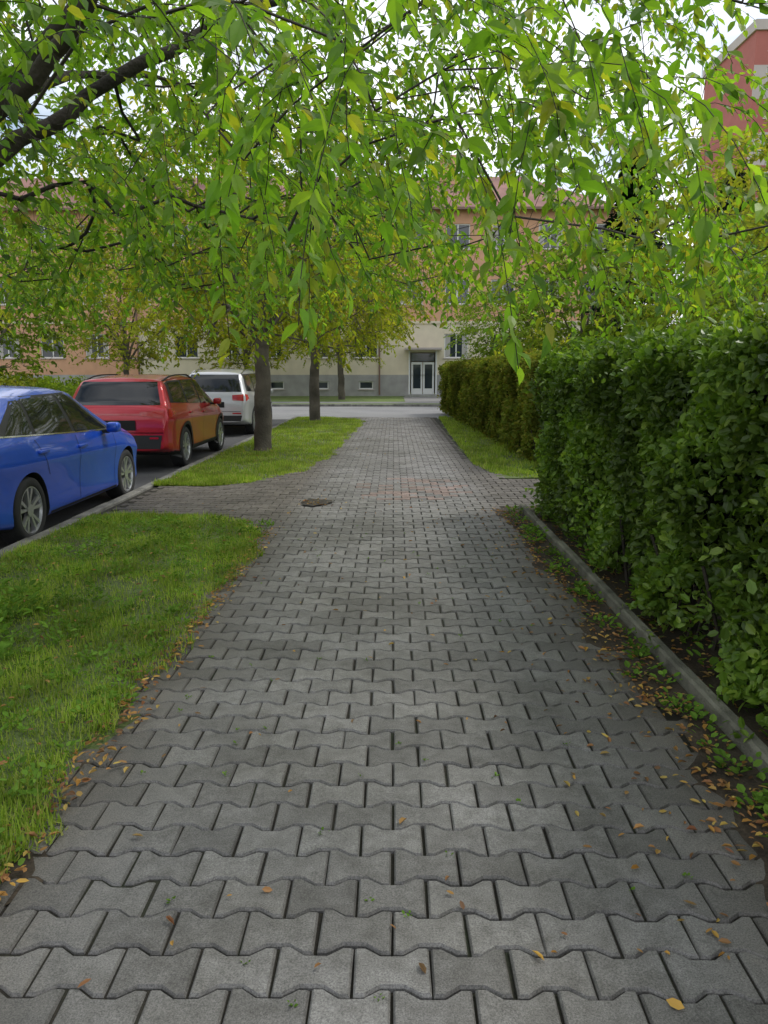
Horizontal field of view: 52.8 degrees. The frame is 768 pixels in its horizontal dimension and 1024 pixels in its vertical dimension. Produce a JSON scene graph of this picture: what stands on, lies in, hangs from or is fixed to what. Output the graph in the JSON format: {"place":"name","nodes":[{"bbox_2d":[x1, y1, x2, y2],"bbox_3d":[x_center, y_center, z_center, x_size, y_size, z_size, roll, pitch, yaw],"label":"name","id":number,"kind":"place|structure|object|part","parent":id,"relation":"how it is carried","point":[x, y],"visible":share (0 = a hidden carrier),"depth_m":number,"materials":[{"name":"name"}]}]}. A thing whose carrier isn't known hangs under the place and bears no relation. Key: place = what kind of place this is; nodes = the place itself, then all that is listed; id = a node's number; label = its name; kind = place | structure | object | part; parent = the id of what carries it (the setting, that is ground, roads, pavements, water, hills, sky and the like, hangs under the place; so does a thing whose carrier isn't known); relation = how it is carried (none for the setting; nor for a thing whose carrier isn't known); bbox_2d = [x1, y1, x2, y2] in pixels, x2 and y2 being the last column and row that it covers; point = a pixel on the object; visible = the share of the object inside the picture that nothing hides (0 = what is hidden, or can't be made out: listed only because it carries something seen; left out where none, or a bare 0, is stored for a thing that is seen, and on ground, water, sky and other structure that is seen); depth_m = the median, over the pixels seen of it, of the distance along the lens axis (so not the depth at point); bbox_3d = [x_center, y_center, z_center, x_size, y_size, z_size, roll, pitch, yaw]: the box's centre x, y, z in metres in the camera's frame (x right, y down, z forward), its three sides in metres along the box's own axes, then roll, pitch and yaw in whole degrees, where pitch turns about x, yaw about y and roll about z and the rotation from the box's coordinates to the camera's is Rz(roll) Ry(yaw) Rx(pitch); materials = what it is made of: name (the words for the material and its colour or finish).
{"place":"outdoors","nodes":[
{"label":"outdoors","id":0,"kind":"place"},
{"bbox_2d":[0,324,137,374],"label":"ground floor","id":1,"kind":"structure","parent":0,"point":[65,366],"depth_m":49.35,"materials":[{"name":"beige paint"}]},
{"bbox_2d":[133,262,139,373],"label":"downpipe","id":2,"kind":"object","parent":1,"relation":"attached to","point":[137,336],"depth_m":48.97,"materials":[{"name":"brown"}]},
{"bbox_2d":[0,509,267,882],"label":"lawn","id":3,"kind":"structure","parent":0,"point":[93,745],"depth_m":4.54,"materials":[{"name":"green plant"}]},
{"bbox_2d":[0,578,76,659],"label":"tall weeds","id":4,"kind":"object","parent":3,"relation":"on","point":[5,610],"visible":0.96,"depth_m":4.75,"materials":[{"name":"green plant"}]},
{"bbox_2d":[0,513,274,865],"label":"clover patch","id":5,"kind":"object","parent":3,"relation":"on","point":[33,791],"visible":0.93,"depth_m":5.09,"materials":[{"name":"green plant"}]},
{"bbox_2d":[0,419,288,548],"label":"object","id":6,"kind":"structure","parent":0,"point":[149,468],"depth_m":13.24,"materials":[{"name":"asphalt"}]},
{"bbox_2d":[0,386,136,543],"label":"parked liftback car","id":7,"kind":"object","parent":6,"relation":"on","point":[60,450],"visible":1,"depth_m":7.92,"materials":[{"name":"blue paint"}]},
{"bbox_3d":[-3.446,-0.888,7.305,0.174,0.320,0.623,-3,11,-17],"label":"quarter window","id":8,"kind":"part","parent":7,"relation":"part of","materials":[{"name":"black glass"}]},
{"bbox_3d":[-3.487,-0.992,7.934,0.213,0.390,0.840,0,10,1],"label":"rear side window","id":9,"kind":"part","parent":7,"relation":"part of","materials":[{"name":"black glass"}]},
{"bbox_3d":[-3.463,-1.145,8.861,0.193,0.420,0.960,0,10,1],"label":"front side window","id":10,"kind":"part","parent":7,"relation":"part of","materials":[{"name":"black glass"}]},
{"bbox_2d":[72,374,224,465],"bbox_3d":[-4.300,-1.819,14.711,2.120,1.589,4.672,0,10,1],"label":"parked crossover car","id":11,"kind":"object","parent":6,"relation":"on","point":[177,418],"visible":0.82,"depth_m":12.64,"materials":[{"name":"red paint"}]},
{"bbox_3d":[-4.325,-1.928,12.564,1.440,0.370,0.341,0,10,1],"label":"rear window","id":12,"kind":"part","parent":11,"relation":"part of","materials":[{"name":"black glass"}]},
{"bbox_3d":[-3.549,-2.039,13.192,0.147,0.365,0.776,0,10,2],"label":"quarter window","id":13,"kind":"part","parent":11,"relation":"part of","materials":[{"name":"black glass"}]},
{"bbox_3d":[-3.534,-2.185,14.050,0.163,0.425,0.880,0,10,1],"label":"rear side window","id":14,"kind":"part","parent":11,"relation":"part of","materials":[{"name":"black glass"}]},
{"bbox_3d":[-3.528,-2.345,14.986,0.173,0.445,0.940,0,10,1],"label":"front side window","id":15,"kind":"part","parent":11,"relation":"part of","materials":[{"name":"black glass"}]},
{"bbox_2d":[189,369,272,433],"bbox_3d":[-4.292,-3.154,21.735,2.120,1.710,4.622,0,10,1],"label":"parked suv car","id":16,"kind":"object","parent":6,"relation":"on","point":[233,390],"visible":0.41,"depth_m":19.61,"materials":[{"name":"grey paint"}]},
{"bbox_3d":[-4.317,-3.269,19.622,1.440,0.430,0.334,0,10,1],"label":"rear window","id":17,"kind":"part","parent":16,"relation":"part of","materials":[{"name":"black glass"}]},
{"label":"quarter window","id":18,"kind":"part","parent":16,"relation":"part of","materials":[{"name":"black glass"}]},
{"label":"rear side window","id":19,"kind":"part","parent":16,"relation":"part of","materials":[{"name":"black glass"}]},
{"bbox_2d":[152,416,365,485],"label":"lawn","id":20,"kind":"structure","parent":0,"point":[266,475],"depth_m":14.84,"materials":[{"name":"green plant"}]},
{"bbox_2d":[0,224,604,357],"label":"window frames","id":21,"kind":"structure","parent":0,"point":[321,349],"depth_m":48.91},
{"bbox_2d":[0,225,561,356],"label":"curtains","id":22,"kind":"object","parent":21,"relation":"attached to","point":[447,352],"visible":0.06,"depth_m":48.96,"materials":[{"name":"grey fabric"}]},
{"bbox_2d":[0,225,605,356],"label":"window glass","id":23,"kind":"object","parent":21,"relation":"in","point":[452,349],"visible":0.12,"depth_m":48.86,"materials":[{"name":"glass"}]},
{"bbox_2d":[273,389,373,389],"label":"window sills","id":24,"kind":"structure","parent":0,"point":[327,389],"depth_m":49.36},
{"bbox_2d":[270,396,440,406],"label":"lawn by houses","id":25,"kind":"structure","parent":0,"point":[335,398],"depth_m":43.24,"materials":[{"name":"green plant"}]},
{"bbox_2d":[408,351,409,393],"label":"door frame","id":26,"kind":"object","parent":25,"relation":"on","point":[409,375],"visible":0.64,"depth_m":49.17,"materials":[{"name":"white"}]},
{"bbox_2d":[411,362,421,393],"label":"door","id":27,"kind":"structure","parent":26,"relation":"attached to","point":[416,375],"depth_m":49.26,"materials":[{"name":"white wood"}]},
{"bbox_2d":[411,353,433,360],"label":"door transom","id":28,"kind":"object","parent":26,"relation":"attached to","point":[422,356],"depth_m":49.04,"materials":[{"name":"black glass"}]},
{"bbox_2d":[405,394,439,395],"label":"door step","id":29,"kind":"object","parent":25,"relation":"on","point":[421,394],"depth_m":48.58,"materials":[{"name":"grey concrete"}]},
{"bbox_2d":[435,351,436,393],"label":"door frame","id":30,"kind":"object","parent":25,"relation":"on","point":[436,372],"visible":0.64,"depth_m":49.10,"materials":[{"name":"white metal"}]},
{"bbox_2d":[423,362,433,393],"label":"door","id":31,"kind":"structure","parent":30,"relation":"attached to","point":[428,390],"depth_m":49.26,"materials":[{"name":"white wood"}]},
{"bbox_2d":[272,402,438,402],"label":"pavement","id":32,"kind":"structure","parent":0,"point":[358,402],"depth_m":38.88,"materials":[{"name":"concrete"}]},
{"bbox_2d":[138,324,579,374],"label":"ground floor","id":33,"kind":"structure","parent":0,"point":[428,336],"depth_m":49.12,"materials":[{"name":"beige paint"}]},
{"bbox_2d":[0,210,615,320],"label":"wall","id":34,"kind":"structure","parent":33,"relation":"on","point":[464,217],"depth_m":47.93,"materials":[{"name":"paint"}]},
{"bbox_2d":[2,321,589,323],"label":"string course","id":35,"kind":"object","parent":34,"relation":"attached to","point":[416,322],"depth_m":48.55,"materials":[{"name":"beige paint"}]},
{"bbox_2d":[1,249,603,358],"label":"window sills","id":36,"kind":"structure","parent":34,"relation":"attached to","point":[233,358],"depth_m":49.11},
{"bbox_2d":[379,312,379,394],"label":"downpipe","id":37,"kind":"object","parent":33,"relation":"attached to","point":[379,368],"visible":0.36,"depth_m":49.05,"materials":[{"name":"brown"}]},
{"bbox_2d":[410,352,434,392],"bbox_3d":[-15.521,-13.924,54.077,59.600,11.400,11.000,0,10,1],"label":"door frame","id":38,"kind":"structure","parent":33,"relation":"in","point":[422,368],"depth_m":59.92,"materials":[{"name":"white wood"}]},
{"bbox_2d":[0,177,614,210],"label":"roof","id":39,"kind":"structure","parent":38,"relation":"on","point":[502,189],"depth_m":49.19,"materials":[{"name":"tile"}]},
{"bbox_2d":[6,206,614,210],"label":"gutter","id":40,"kind":"object","parent":39,"relation":"attached to","point":[437,208],"depth_m":46.73,"materials":[{"name":"brown"}]},
{"bbox_2d":[439,155,457,183],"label":"chimney","id":41,"kind":"object","parent":39,"relation":"on","point":[452,181],"visible":0.07,"depth_m":50.76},
{"bbox_2d":[405,348,441,349],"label":"canopy","id":42,"kind":"object","parent":33,"relation":"attached to","point":[424,349],"visible":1,"depth_m":47.94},
{"bbox_2d":[272,407,450,418],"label":"street","id":43,"kind":"structure","parent":0,"point":[292,412],"depth_m":31.40,"materials":[{"name":"grey asphalt"}]},
{"bbox_2d":[580,140,676,339],"bbox_3d":[11.043,-10.534,34.493,5.849,11.720,5.970,0,10,1],"label":"conifer tree","id":44,"kind":"object","parent":43,"relation":"on","point":[631,193],"visible":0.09,"depth_m":33.77,"materials":[{"name":"green plant"}]},
{"bbox_2d":[689,169,755,316],"bbox_3d":[14.009,-9.023,31.652,5.206,9.759,5.166,0,10,1],"label":"conifer tree","id":45,"kind":"object","parent":43,"relation":"on","point":[727,183],"visible":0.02,"depth_m":30.70,"materials":[{"name":"green plant"}]},
{"bbox_2d":[0,417,767,1023],"bbox_3d":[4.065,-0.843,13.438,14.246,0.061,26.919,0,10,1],"label":"block paving path","id":46,"kind":"structure","parent":0,"point":[404,447],"depth_m":2.76,"materials":[{"name":"concrete"}]},
{"bbox_2d":[0,518,254,906],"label":"soil edge","id":47,"kind":"object","parent":46,"relation":"on","point":[29,866],"visible":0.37,"depth_m":2.51,"materials":[{"name":"brown soil"}]},
{"bbox_2d":[301,498,332,505],"bbox_3d":[-0.806,-0.119,9.273,0.387,0.002,0.566,0,10,1],"label":"manhole cover","id":48,"kind":"object","parent":46,"relation":"on","point":[312,501],"visible":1,"depth_m":9.31,"materials":[{"name":"grey metal"}]},
{"bbox_2d":[0,418,767,1009],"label":"fallen leaves","id":49,"kind":"object","parent":46,"relation":"on","point":[674,1002],"visible":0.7,"depth_m":3.43,"materials":[{"name":"brown plant"}]},
{"bbox_2d":[0,0,767,384],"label":"overhanging tree","id":50,"kind":"object","parent":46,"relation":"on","point":[68,28],"visible":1,"depth_m":3.74,"materials":[{"name":"green plant"}]},
{"bbox_2d":[140,529,692,1006],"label":"joint weeds","id":51,"kind":"object","parent":46,"relation":"on","point":[360,775],"visible":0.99,"depth_m":2.84,"materials":[{"name":"green plant"}]},
{"bbox_2d":[493,509,767,901],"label":"soil verge","id":52,"kind":"structure","parent":46,"relation":"on","point":[745,830],"depth_m":3.60,"materials":[{"name":"brown soil"}]},
{"bbox_2d":[504,505,767,836],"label":"verge weeds","id":53,"kind":"object","parent":52,"relation":"on","point":[759,797],"visible":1,"depth_m":3.68,"materials":[{"name":"green plant"}]},
{"bbox_2d":[0,0,767,328],"label":"sky","id":54,"kind":"structure","parent":0,"point":[584,23],"materials":[{"name":"white"}]},
{"bbox_2d":[404,397,441,401],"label":"house entrance path","id":55,"kind":"structure","parent":0,"point":[422,399],"depth_m":43.01,"materials":[{"name":"concrete"}]},
{"bbox_2d":[438,416,539,478],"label":"garden lawn","id":56,"kind":"structure","parent":0,"point":[509,477],"depth_m":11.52,"materials":[{"name":"green plant"}]},
{"bbox_2d":[437,342,581,463],"bbox_3d":[3.044,-3.346,21.505,1.765,2.116,18.861,0,10,-1],"label":"clipped hedge","id":57,"kind":"object","parent":56,"relation":"on","point":[487,395],"visible":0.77,"depth_m":16.91,"materials":[{"name":"green plant"}]},
{"bbox_2d":[581,304,673,341],"bbox_3d":[5.849,-3.084,17.718,3.516,3.093,8.062,0,10,1],"label":"shrub","id":58,"kind":"object","parent":56,"relation":"on","point":[624,331],"depth_m":16.80,"materials":[{"name":"green plant"}]},
{"bbox_2d":[601,73,767,328],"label":"garden tree","id":59,"kind":"object","parent":56,"relation":"on","point":[720,172],"visible":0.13,"depth_m":19.14,"materials":[{"name":"green plant"}]},
{"bbox_2d":[634,170,767,335],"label":"garden tree","id":60,"kind":"object","parent":56,"relation":"on","point":[749,222],"visible":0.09,"depth_m":13.75,"materials":[{"name":"green plant"}]},
{"bbox_2d":[727,141,767,283],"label":"garden tree","id":61,"kind":"object","parent":56,"relation":"on","point":[747,182],"visible":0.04,"depth_m":23.88,"materials":[{"name":"green plant"}]},
{"label":"ground","id":62,"kind":"structure","parent":0,"visible":0},
{"bbox_2d":[0,265,15,334],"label":"garden tree","id":63,"kind":"object","parent":62,"relation":"on","point":[4,315],"visible":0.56,"depth_m":19.45,"materials":[{"name":"green plant"}]},
{"bbox_2d":[0,371,56,386],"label":"shrub","id":64,"kind":"object","parent":62,"relation":"on","point":[32,381],"visible":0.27,"depth_m":38.34,"materials":[{"name":"green plant"}]},
{"bbox_2d":[32,374,85,396],"bbox_3d":[-12.236,-4.485,29.806,3.456,1.603,5.651,0,10,1],"label":"shrub","id":65,"kind":"object","parent":62,"relation":"on","point":[70,388],"visible":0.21,"depth_m":29.04,"materials":[{"name":"green plant"}]},
{"bbox_2d":[0,176,122,386],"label":"garden tree","id":66,"kind":"object","parent":62,"relation":"on","point":[25,340],"visible":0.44,"depth_m":26.39,"materials":[{"name":"green plant"}]},
{"bbox_2d":[29,239,199,374],"bbox_3d":[-13.713,-9.996,39.828,9.069,8.870,8.598,-7,13,-35],"label":"garden tree","id":67,"kind":"object","parent":62,"relation":"on","point":[118,341],"visible":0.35,"depth_m":39.40,"materials":[{"name":"green plant"}]},
{"bbox_2d":[0,416,297,557],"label":"kerb","id":68,"kind":"structure","parent":62,"relation":"on","point":[98,509],"depth_m":9.00,"materials":[{"name":"concrete"}]},
{"bbox_2d":[0,375,441,395],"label":"plinth","id":69,"kind":"structure","parent":62,"relation":"on","point":[390,385],"depth_m":49.36,"materials":[{"name":"grey paint"}]},
{"bbox_2d":[54,381,372,388],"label":"window frames","id":70,"kind":"structure","parent":69,"relation":"attached to","point":[319,381],"depth_m":49.46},
{"bbox_2d":[57,382,371,387],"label":"window glass","id":71,"kind":"object","parent":70,"relation":"in","point":[321,384],"visible":0.2,"depth_m":49.50,"materials":[{"name":"black glass"}]},
{"bbox_2d":[169,264,305,370],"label":"garden tree","id":72,"kind":"object","parent":62,"relation":"on","point":[245,355],"visible":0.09,"depth_m":43.15,"materials":[{"name":"green plant"}]},
{"bbox_2d":[45,57,482,450],"bbox_3d":[-2.334,-4.465,14.996,7.716,6.834,7.509,-5,11,-25],"label":"street tree","id":73,"kind":"object","parent":62,"relation":"on","point":[261,349],"visible":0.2,"depth_m":14.40,"materials":[{"name":"green plant"}]},
{"bbox_2d":[176,177,449,420],"bbox_3d":[-2.353,-6.324,24.331,8.102,7.175,7.884,9,13,39],"label":"street tree","id":74,"kind":"object","parent":62,"relation":"on","point":[314,403],"visible":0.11,"depth_m":24.47,"materials":[{"name":"green plant"}]},
{"bbox_2d":[272,262,418,399],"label":"street tree","id":75,"kind":"object","parent":62,"relation":"on","point":[341,385],"visible":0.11,"depth_m":42.12,"materials":[{"name":"green plant"}]},
{"bbox_2d":[272,404,441,406],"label":"kerb","id":76,"kind":"structure","parent":62,"relation":"on","point":[358,405],"depth_m":36.71,"materials":[{"name":"concrete"}]},
{"bbox_2d":[443,273,568,360],"bbox_3d":[6.148,-8.756,39.156,6.387,6.589,6.737,-7,12,-33],"label":"garden tree","id":77,"kind":"object","parent":62,"relation":"on","point":[472,331],"visible":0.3,"depth_m":38.37,"materials":[{"name":"green plant"}]},
{"bbox_2d":[492,323,571,355],"bbox_3d":[6.456,-5.640,30.426,5.131,3.642,4.444,0,10,1],"label":"shrub","id":78,"kind":"object","parent":62,"relation":"on","point":[536,332],"visible":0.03,"depth_m":29.89,"materials":[{"name":"green plant"}]},
{"bbox_2d":[474,215,675,351],"bbox_3d":[6.508,-6.484,26.175,6.910,6.758,6.551,1,10,5],"label":"garden tree","id":79,"kind":"object","parent":62,"relation":"on","point":[566,309],"visible":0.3,"depth_m":25.35,"materials":[{"name":"green plant"}]},
{"bbox_2d":[519,503,767,779],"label":"path edging","id":80,"kind":"object","parent":62,"relation":"on","point":[697,687],"visible":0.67,"depth_m":4.07,"materials":[{"name":"concrete"}]},
{"bbox_2d":[529,507,767,746],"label":"hedge bed","id":81,"kind":"object","parent":62,"relation":"on","point":[694,665],"depth_m":4.55,"materials":[{"name":"soil"}]},
{"bbox_2d":[523,298,767,742],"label":"clipped hedge","id":82,"kind":"object","parent":81,"relation":"on","point":[651,445],"visible":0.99,"depth_m":4.46,"materials":[{"name":"green plant"}]},
{"bbox_2d":[530,502,767,735],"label":"ivy ground cover","id":83,"kind":"object","parent":81,"relation":"on","point":[713,660],"visible":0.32,"depth_m":5.07,"materials":[{"name":"green plant"}]},
{"bbox_2d":[637,243,767,337],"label":"garden tree","id":84,"kind":"object","parent":62,"relation":"on","point":[711,310],"visible":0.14,"depth_m":10.42,"materials":[{"name":"green plant"}]},
{"bbox_2d":[699,19,767,210],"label":"panel tower block","id":85,"kind":"structure","parent":62,"relation":"on","point":[752,47],"depth_m":73.11,"materials":[{"name":"red"}]}
]}

